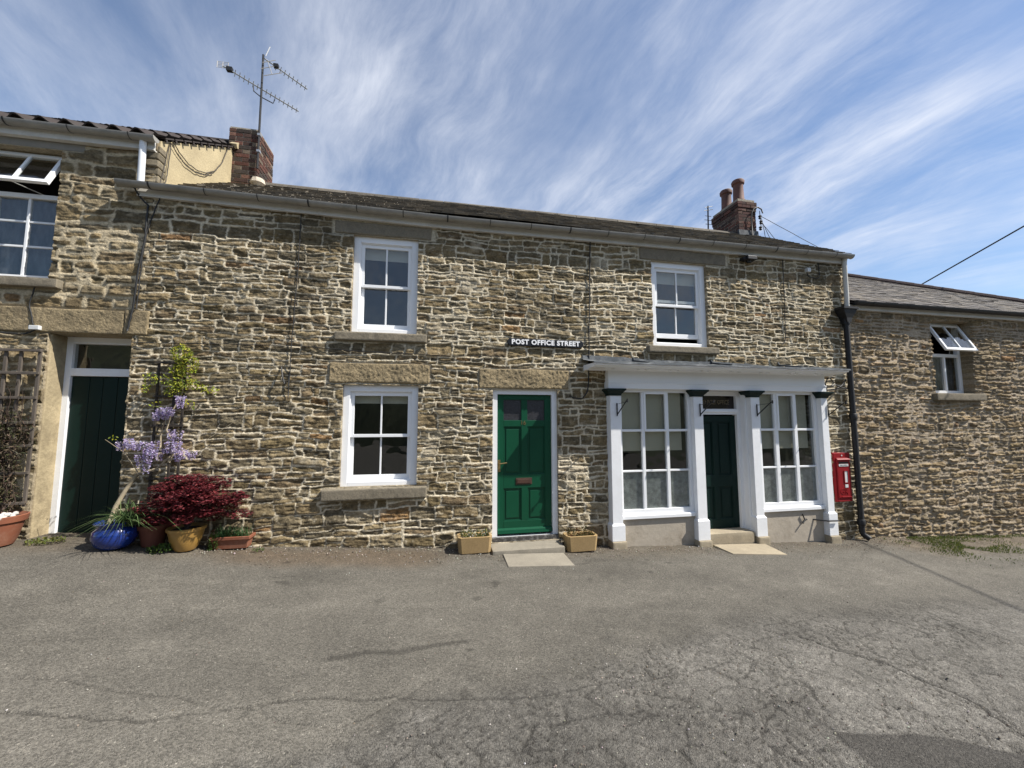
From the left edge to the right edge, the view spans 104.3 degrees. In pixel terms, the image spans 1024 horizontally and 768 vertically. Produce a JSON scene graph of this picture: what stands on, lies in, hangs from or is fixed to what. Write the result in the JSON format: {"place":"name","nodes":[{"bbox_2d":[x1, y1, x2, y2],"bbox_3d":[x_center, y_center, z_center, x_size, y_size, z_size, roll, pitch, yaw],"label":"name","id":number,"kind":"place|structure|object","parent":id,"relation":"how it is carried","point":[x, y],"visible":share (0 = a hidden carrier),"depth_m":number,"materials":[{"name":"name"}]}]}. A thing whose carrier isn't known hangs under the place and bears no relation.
{"place":"outdoors","nodes":[
{"label":"outdoors","id":0,"kind":"place"},
{"bbox_2d":[0,527,1023,767],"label":"road","id":1,"kind":"structure","parent":0,"point":[53,594],"depth_m":2.88,"materials":[{"name":"grey asphalt"}]},
{"bbox_2d":[0,511,30,546],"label":"terracotta pot","id":2,"kind":"object","parent":1,"relation":"on","point":[11,528],"visible":0.88,"depth_m":4.20,"materials":[{"name":"ceramic"}]},
{"bbox_2d":[0,511,18,519],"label":"gravel mulch","id":3,"kind":"object","parent":2,"relation":"on","point":[5,514],"visible":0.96,"depth_m":4.25,"materials":[{"name":"white gravel"}]},
{"bbox_2d":[24,536,65,545],"bbox_3d":[-5.111,1.714,4.352,0.367,0.084,0.238,1,-5,-11],"label":"weed","id":4,"kind":"object","parent":1,"relation":"on","point":[38,540],"visible":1,"depth_m":4.34,"materials":[{"name":"green plant"}]},
{"bbox_2d":[89,519,138,550],"bbox_3d":[-4.356,1.646,4.373,0.390,0.280,0.390,1,-5,-11],"label":"glazed pot","id":5,"kind":"object","parent":1,"relation":"on","point":[116,537],"visible":0.67,"depth_m":4.25,"materials":[{"name":"blue ceramic"}]},
{"bbox_2d":[41,498,175,546],"bbox_3d":[-4.178,1.413,4.420,1.155,0.352,1.213,3,-6,-28],"label":"strap leaf plant","id":6,"kind":"object","parent":5,"relation":"in","point":[130,518],"visible":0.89,"depth_m":4.33,"materials":[{"name":"green plant"}]},
{"bbox_2d":[105,344,250,524],"bbox_3d":[-3.924,0.542,4.689,1.440,2.090,0.274,1,-5,-11],"label":"wisteria","id":7,"kind":"object","parent":5,"relation":"in","point":[170,414],"visible":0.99,"depth_m":4.67,"materials":[{"name":"purple plant"}]},
{"bbox_2d":[0,111,273,539],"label":"stone house","id":8,"kind":"structure","parent":1,"relation":"on","point":[72,217],"depth_m":4.84,"materials":[{"name":"stone"}]},
{"bbox_2d":[0,330,35,334],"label":"wall cable","id":9,"kind":"object","parent":8,"relation":"attached to","point":[18,333],"depth_m":4.57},
{"bbox_2d":[0,348,42,506],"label":"trellis","id":10,"kind":"object","parent":8,"relation":"attached to","point":[4,372],"visible":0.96,"depth_m":4.49,"materials":[{"name":"brown wood"}]},
{"bbox_2d":[0,381,38,511],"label":"climbing plant","id":11,"kind":"object","parent":10,"relation":"attached to","point":[5,430],"visible":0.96,"depth_m":4.41,"materials":[{"name":"brown plant"}]},
{"bbox_2d":[0,150,61,277],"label":"window","id":12,"kind":"structure","parent":8,"relation":"in","point":[27,221],"depth_m":4.88,"materials":[{"name":"white paint"}]},
{"bbox_2d":[29,287,35,324],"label":"wall cable","id":13,"kind":"object","parent":8,"relation":"attached to","point":[30,307],"depth_m":4.62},
{"bbox_2d":[28,325,41,329],"bbox_3d":[-5.510,-0.650,4.610,0.100,0.050,0.065,1,-5,-11],"label":"junction box","id":14,"kind":"object","parent":8,"relation":"attached to","point":[34,327],"visible":1,"depth_m":4.58,"materials":[{"name":"white plastic"}]},
{"bbox_2d":[58,376,128,532],"bbox_3d":[-5.027,0.863,4.887,0.742,1.905,0.030,1,-5,-11],"label":"plank door","id":15,"kind":"structure","parent":8,"relation":"in","point":[92,465],"depth_m":4.86,"materials":[{"name":"green paint"}]},
{"bbox_2d":[126,187,148,330],"bbox_3d":[-4.587,-1.522,4.856,0.164,1.785,0.071,5,-7,-41],"label":"wall cable","id":16,"kind":"object","parent":8,"relation":"attached to","point":[138,268],"depth_m":4.87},
{"bbox_2d":[136,198,160,308],"bbox_3d":[-4.466,-1.648,4.907,0.182,1.482,0.024,1,-5,-11],"label":"wall cable","id":17,"kind":"object","parent":8,"relation":"attached to","point":[143,254],"depth_m":4.89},
{"bbox_2d":[160,143,169,182],"bbox_3d":[-4.478,-2.852,5.140,0.014,0.643,0.130,1,-5,-11],"label":"wall cable","id":18,"kind":"object","parent":8,"relation":"attached to","point":[165,162],"depth_m":5.14,"materials":[{"name":"black rubber"}]},
{"bbox_2d":[164,143,170,182],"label":"wall cable","id":19,"kind":"object","parent":8,"relation":"attached to","point":[168,164],"depth_m":5.19,"materials":[{"name":"black rubber"}]},
{"bbox_2d":[171,144,213,175],"bbox_3d":[-4.592,-3.196,5.748,0.019,0.324,1.015,1,-5,-11],"label":"wall cable","id":20,"kind":"object","parent":8,"relation":"attached to","point":[187,166],"depth_m":5.61,"materials":[{"name":"black rubber"}]},
{"bbox_2d":[172,141,227,172],"bbox_3d":[-4.631,-3.528,5.970,0.022,0.911,1.348,1,-5,-11],"label":"wall cable","id":21,"kind":"object","parent":8,"relation":"attached to","point":[196,169],"depth_m":5.92,"materials":[{"name":"black rubber"}]},
{"bbox_2d":[216,46,306,168],"bbox_3d":[-4.385,-4.862,6.983,1.380,2.273,0.150,2,-5,-19],"label":"tv aerial","id":22,"kind":"object","parent":8,"relation":"attached to","point":[229,69],"visible":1,"depth_m":7.00,"materials":[{"name":"black metal"}]},
{"bbox_2d":[136,520,171,547],"bbox_3d":[-4.104,1.719,4.561,0.310,0.238,0.310,1,-5,-11],"label":"terracotta pot","id":23,"kind":"object","parent":1,"relation":"on","point":[156,535],"visible":0.75,"depth_m":4.47,"materials":[{"name":"ceramic"}]},
{"bbox_2d":[145,542,172,554],"bbox_3d":[-3.890,1.813,4.389,0.245,0.114,0.191,-2,-6,23],"label":"weed","id":24,"kind":"object","parent":1,"relation":"on","point":[161,546],"visible":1,"depth_m":4.37,"materials":[{"name":"green plant"}]},
{"bbox_2d":[165,522,206,551],"bbox_3d":[-3.725,1.759,4.552,0.376,0.256,0.376,1,-5,-11],"label":"glazed pot","id":25,"kind":"object","parent":1,"relation":"on","point":[181,538],"visible":0.94,"depth_m":4.46,"materials":[{"name":"ceramic"}]},
{"bbox_2d":[126,473,254,528],"bbox_3d":[-3.683,1.346,4.549,1.270,0.654,0.728,1,-5,-11],"label":"maple tree","id":26,"kind":"object","parent":25,"relation":"in","point":[190,496],"visible":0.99,"depth_m":4.48,"materials":[{"name":"red plant"}]},
{"bbox_2d":[207,532,219,550],"bbox_3d":[-3.481,1.835,4.646,0.134,0.217,0.110,3,-6,-28],"label":"weed","id":27,"kind":"object","parent":1,"relation":"on","point":[210,546],"visible":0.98,"depth_m":4.63,"materials":[{"name":"green plant"}]},
{"bbox_2d":[209,532,255,549],"bbox_3d":[-3.327,1.873,4.745,0.428,0.142,0.180,1,-5,-11],"label":"terracotta trough","id":28,"kind":"object","parent":1,"relation":"on","point":[235,542],"visible":0.75,"depth_m":4.68,"materials":[{"name":"ceramic"}]},
{"bbox_2d":[213,523,254,537],"bbox_3d":[-3.324,1.748,4.769,0.509,0.174,0.276,1,-5,-11],"label":"chive plant","id":29,"kind":"object","parent":28,"relation":"on","point":[222,533],"visible":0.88,"depth_m":4.74,"materials":[{"name":"green plant"}]},
{"bbox_2d":[457,532,491,553],"bbox_3d":[-0.495,2.085,5.225,0.443,0.205,0.249,1,-5,-11],"label":"stone planter","id":30,"kind":"object","parent":1,"relation":"on","point":[472,545],"visible":0.89,"depth_m":5.12,"materials":[{"name":"stone"}]},
{"bbox_2d":[460,528,489,537],"bbox_3d":[-0.497,1.960,5.240,0.418,0.166,0.221,1,-5,-11],"label":"bedding plant","id":31,"kind":"object","parent":30,"relation":"on","point":[465,535],"visible":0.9,"depth_m":5.21,"materials":[{"name":"green plant"}]},
{"bbox_2d":[113,178,862,555],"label":"stone cottage","id":32,"kind":"structure","parent":1,"relation":"on","point":[703,408],"depth_m":5.71,"materials":[{"name":"stone"}]},
{"bbox_2d":[146,361,187,519],"bbox_3d":[-4.123,0.673,4.751,0.340,1.910,0.032,1,-5,-11],"label":"trellis","id":33,"kind":"object","parent":32,"relation":"attached to","point":[154,426],"visible":0.63,"depth_m":4.77,"materials":[{"name":"brown wood"}]},
{"bbox_2d":[280,367,289,385],"bbox_3d":[-2.898,-0.100,5.064,0.117,0.245,0.090,1,-5,-11],"label":"wall hook","id":34,"kind":"object","parent":32,"relation":"attached to","point":[284,382],"depth_m":5.06,"materials":[{"name":"grey metal"}]},
{"bbox_2d":[288,214,301,397],"bbox_3d":[-2.830,-1.062,5.192,0.061,2.482,0.017,1,-5,-11],"label":"wall cable","id":35,"kind":"object","parent":32,"relation":"attached to","point":[294,303],"depth_m":5.18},
{"bbox_2d":[133,342,503,356],"bbox_3d":[-2.337,-0.448,5.236,4.544,0.083,0.015,1,-5,-11],"label":"wall cable","id":36,"kind":"object","parent":32,"relation":"attached to","point":[317,347],"depth_m":5.19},
{"bbox_2d":[340,385,418,486],"bbox_3d":[-1.773,0.687,5.389,0.970,1.333,0.130,1,-5,-11],"label":"window","id":37,"kind":"structure","parent":32,"relation":"in","point":[352,394],"depth_m":5.36,"materials":[{"name":"white paint"}]},
{"bbox_2d":[351,236,418,333],"bbox_3d":[-1.759,-1.357,5.575,0.860,1.347,0.130,1,-5,-11],"label":"window","id":38,"kind":"structure","parent":32,"relation":"in","point":[365,248],"depth_m":5.55,"materials":[{"name":"white paint"}]},
{"bbox_2d":[497,394,551,533],"bbox_3d":[0.181,1.125,5.706,0.801,1.945,0.103,1,-5,-11],"label":"door","id":39,"kind":"structure","parent":32,"relation":"in","point":[524,499],"depth_m":5.72,"materials":[{"name":"green paint"}]},
{"bbox_2d":[507,338,582,347],"bbox_3d":[0.497,-0.596,5.831,1.150,0.110,0.055,1,-5,-11],"label":"street sign","id":40,"kind":"object","parent":32,"relation":"attached to","point":[543,343],"visible":1,"depth_m":5.80,"materials":[{"name":"metal"}]},
{"bbox_2d":[570,242,590,398],"bbox_3d":[1.029,-0.989,5.962,0.364,2.436,0.029,1,-5,-11],"label":"wall cable","id":41,"kind":"object","parent":32,"relation":"attached to","point":[588,323],"depth_m":5.96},
{"bbox_2d":[620,389,695,519],"bbox_3d":[2.162,1.033,6.003,1.205,1.900,0.134,1,-5,-11],"label":"window","id":42,"kind":"structure","parent":32,"relation":"in","point":[650,419],"depth_m":6.03,"materials":[{"name":"white paint"}]},
{"bbox_2d":[651,262,706,346],"bbox_3d":[2.658,-1.264,6.457,0.980,1.365,0.130,1,-5,-11],"label":"window","id":43,"kind":"structure","parent":32,"relation":"in","point":[662,273],"depth_m":6.47,"materials":[{"name":"white paint"}]},
{"bbox_2d":[704,206,712,228],"bbox_3d":[4.615,-3.739,9.328,0.267,0.947,0.035,2,-5,-18],"label":"tv aerial","id":44,"kind":"object","parent":32,"relation":"attached to","point":[708,216],"visible":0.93,"depth_m":9.33,"materials":[{"name":"black metal"}]},
{"bbox_2d":[703,416,739,528],"bbox_3d":[3.251,1.393,6.359,0.765,1.765,0.040,1,-5,-11],"label":"shop door","id":45,"kind":"structure","parent":32,"relation":"in","point":[719,431],"depth_m":6.36,"materials":[{"name":"green paint"}]},
{"bbox_2d":[740,255,756,262],"bbox_3d":[3.906,-2.054,6.579,0.230,0.100,0.130,1,-5,-11],"label":"security light","id":46,"kind":"object","parent":32,"relation":"attached to","point":[748,258],"visible":1,"depth_m":6.54,"materials":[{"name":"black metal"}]},
{"bbox_2d":[751,207,762,234],"bbox_3d":[5.489,-3.627,8.898,0.337,0.724,0.076,1,-5,-11],"label":"cable bracket","id":47,"kind":"object","parent":32,"relation":"attached to","point":[760,223],"visible":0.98,"depth_m":8.89,"materials":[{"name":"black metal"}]},
{"bbox_2d":[761,216,816,246],"bbox_3d":[6.447,-3.448,9.136,1.697,0.639,0.012,1,-5,-13],"label":"service wire","id":48,"kind":"object","parent":47,"relation":"attached to","point":[789,231],"visible":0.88,"depth_m":9.12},
{"bbox_2d":[782,260,785,344],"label":"wall cable","id":49,"kind":"object","parent":32,"relation":"attached to","point":[784,303],"depth_m":6.71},
{"bbox_2d":[758,391,825,511],"bbox_3d":[4.472,1.073,6.465,1.193,1.900,0.134,1,-5,-11],"label":"window","id":50,"kind":"structure","parent":32,"relation":"in","point":[782,423],"depth_m":6.49,"materials":[{"name":"white paint"}]},
{"bbox_2d":[802,514,838,523],"bbox_3d":[4.913,2.147,6.380,0.615,0.151,0.141,0,-5,0],"label":"iron stay","id":51,"kind":"object","parent":32,"relation":"attached to","point":[820,520],"visible":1,"depth_m":6.34,"materials":[{"name":"black metal"}]},
{"bbox_2d":[825,377,847,390],"bbox_3d":[5.465,0.004,6.693,0.519,0.239,0.084,1,-5,-16],"label":"scroll bracket","id":52,"kind":"object","parent":32,"relation":"attached to","point":[838,387],"visible":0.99,"depth_m":6.65,"materials":[{"name":"black metal"}]},
{"bbox_2d":[831,452,852,501],"bbox_3d":[5.501,1.552,6.657,0.340,0.804,0.136,1,-5,-11],"label":"post box","id":53,"kind":"object","parent":32,"relation":"attached to","point":[841,474],"visible":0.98,"depth_m":6.61,"materials":[{"name":"red metal"}]},
{"bbox_2d":[836,457,851,497],"bbox_3d":[5.518,1.556,6.622,0.260,0.655,0.021,1,-5,-11],"label":"box door","id":54,"kind":"structure","parent":53,"relation":"in","point":[840,473],"depth_m":6.60,"materials":[{"name":"red metal"}]},
{"bbox_2d":[834,306,871,540],"bbox_3d":[5.777,0.622,6.708,0.310,3.900,0.188,1,-5,-11],"label":"drain pipe","id":55,"kind":"object","parent":32,"relation":"attached to","point":[845,314],"visible":1,"depth_m":6.71,"materials":[{"name":"black metal"}]},
{"bbox_2d":[5,536,1022,767],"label":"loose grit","id":56,"kind":"object","parent":1,"relation":"on","point":[234,553],"visible":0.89,"depth_m":3.16,"materials":[{"name":"gravel"}]},
{"bbox_2d":[503,553,574,566],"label":"paving slab","id":57,"kind":"structure","parent":1,"relation":"on","point":[539,560],"depth_m":4.96,"materials":[{"name":"grey stone"}]},
{"bbox_2d":[563,531,596,551],"bbox_3d":[0.939,2.173,5.495,0.443,0.205,0.249,1,-5,-11],"label":"stone planter","id":58,"kind":"object","parent":1,"relation":"on","point":[575,543],"visible":0.88,"depth_m":5.39,"materials":[{"name":"stone"}]},
{"bbox_2d":[565,526,595,536],"bbox_3d":[0.948,2.043,5.504,0.420,0.152,0.230,1,-5,-11],"label":"bedding plant","id":59,"kind":"object","parent":58,"relation":"on","point":[580,533],"visible":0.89,"depth_m":5.49,"materials":[{"name":"green plant"}]},
{"bbox_2d":[713,543,786,554],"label":"paving slab","id":60,"kind":"structure","parent":1,"relation":"on","point":[751,549],"depth_m":5.75,"materials":[{"name":"stone"}]},
{"bbox_2d":[848,273,1023,538],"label":"stone outbuilding","id":61,"kind":"structure","parent":1,"relation":"on","point":[938,374],"depth_m":7.23,"materials":[{"name":"stone"}]},
{"bbox_2d":[929,323,977,392],"bbox_3d":[8.177,-0.494,7.490,0.955,1.350,0.405,1,-5,-11],"label":"window","id":62,"kind":"structure","parent":61,"relation":"in","point":[942,363],"depth_m":7.63,"materials":[{"name":"white paint"}]},
{"bbox_2d":[883,534,1023,565],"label":"grass","id":63,"kind":"structure","parent":1,"relation":"on","point":[948,543],"depth_m":6.45,"materials":[{"name":"green plant"}]},
{"bbox_2d":[0,0,1023,298],"label":"sky","id":64,"kind":"structure","parent":0,"point":[889,134],"materials":[{"name":"blue"}]},
{"bbox_2d":[922,226,1023,283],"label":"overhead cable","id":65,"kind":"object","parent":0,"point":[974,254],"visible":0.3,"depth_m":9.93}
]}

